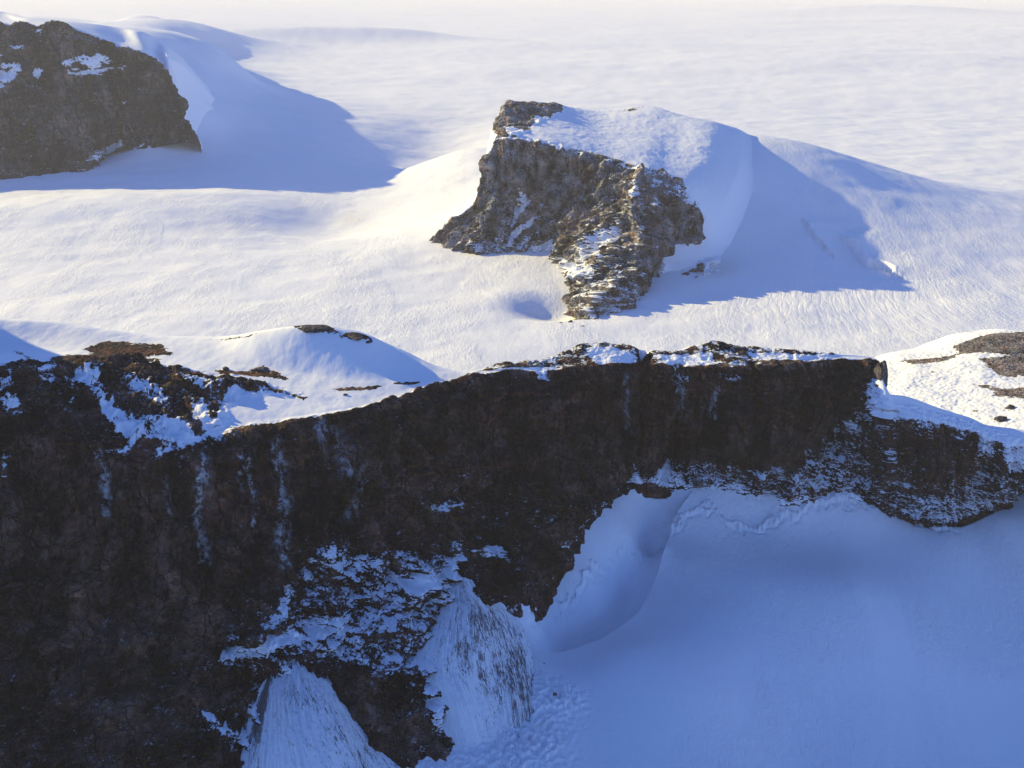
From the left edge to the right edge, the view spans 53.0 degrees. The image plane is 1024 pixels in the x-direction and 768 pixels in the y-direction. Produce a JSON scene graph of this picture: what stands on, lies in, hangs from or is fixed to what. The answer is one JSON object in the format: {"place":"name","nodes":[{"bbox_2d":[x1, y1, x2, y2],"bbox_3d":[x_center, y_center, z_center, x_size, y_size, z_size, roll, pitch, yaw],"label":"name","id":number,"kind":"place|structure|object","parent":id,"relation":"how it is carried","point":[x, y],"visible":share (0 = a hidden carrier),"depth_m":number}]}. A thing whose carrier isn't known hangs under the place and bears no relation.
{"place":"outdoors","nodes":[
{"label":"outdoors","id":0,"kind":"place"},
{"bbox_2d":[0,12,214,179],"bbox_3d":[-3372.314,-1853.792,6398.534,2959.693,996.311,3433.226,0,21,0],"label":"mountain","id":1,"kind":"structure","parent":0,"point":[78,97],"depth_m":6045.39},
{"bbox_2d":[0,0,1023,371],"bbox_3d":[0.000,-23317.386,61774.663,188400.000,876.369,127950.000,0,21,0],"label":"glacier","id":2,"kind":"object","parent":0,"point":[328,174],"visible":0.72,"depth_m":5301.94},
{"bbox_2d":[0,318,1023,767],"bbox_3d":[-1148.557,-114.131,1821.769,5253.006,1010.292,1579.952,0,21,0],"label":"rocky ridge","id":3,"kind":"structure","parent":0,"point":[198,548],"depth_m":1653.83},
{"bbox_2d":[251,367,267,371],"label":"rock outcrop","id":4,"kind":"object","parent":3,"relation":"on","point":[263,369],"visible":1,"depth_m":1828.91},
{"bbox_2d":[298,325,330,332],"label":"rock outcrop","id":5,"kind":"object","parent":3,"relation":"on","point":[314,328],"visible":1,"depth_m":1874.98},
{"bbox_2d":[348,332,363,340],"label":"rock outcrop","id":6,"kind":"object","parent":3,"relation":"on","point":[356,336],"visible":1,"depth_m":1879.63},
{"bbox_2d":[693,480,703,487],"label":"boulder","id":7,"kind":"object","parent":3,"relation":"on","point":[697,484],"visible":1,"depth_m":1991.34},
{"bbox_2d":[872,360,887,386],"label":"rock tower","id":8,"kind":"structure","parent":3,"relation":"on","point":[880,373],"depth_m":1951.13},
{"bbox_2d":[875,329,1023,427],"bbox_3d":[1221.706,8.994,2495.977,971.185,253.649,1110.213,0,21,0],"label":"gravel plateau","id":9,"kind":"structure","parent":3,"relation":"attached to","point":[978,376],"depth_m":2423.35},
{"bbox_2d":[994,416,1007,421],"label":"boulder","id":10,"kind":"object","parent":9,"relation":"on","point":[1000,418],"visible":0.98,"depth_m":2082.03},
{"bbox_2d":[1005,404,1014,409],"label":"boulder","id":11,"kind":"object","parent":9,"relation":"on","point":[1010,406],"visible":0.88,"depth_m":2149.39},
{"bbox_2d":[429,100,753,319],"bbox_3d":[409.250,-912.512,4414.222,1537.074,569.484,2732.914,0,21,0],"label":"nunatak","id":12,"kind":"structure","parent":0,"point":[617,210],"depth_m":4016.53},
{"bbox_2d":[406,473,1023,767],"bbox_3d":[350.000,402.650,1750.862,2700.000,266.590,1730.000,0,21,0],"label":"snow basin","id":13,"kind":"object","parent":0,"point":[709,627],"visible":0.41,"depth_m":1707.84},
{"bbox_2d":[241,658,399,767],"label":"snow fan","id":14,"kind":"object","parent":13,"relation":"on","point":[306,720],"visible":0.97,"depth_m":1388.67},
{"bbox_2d":[416,577,534,749],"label":"snow fan","id":15,"kind":"object","parent":13,"relation":"on","point":[475,650],"visible":0.96,"depth_m":1520.73}
]}

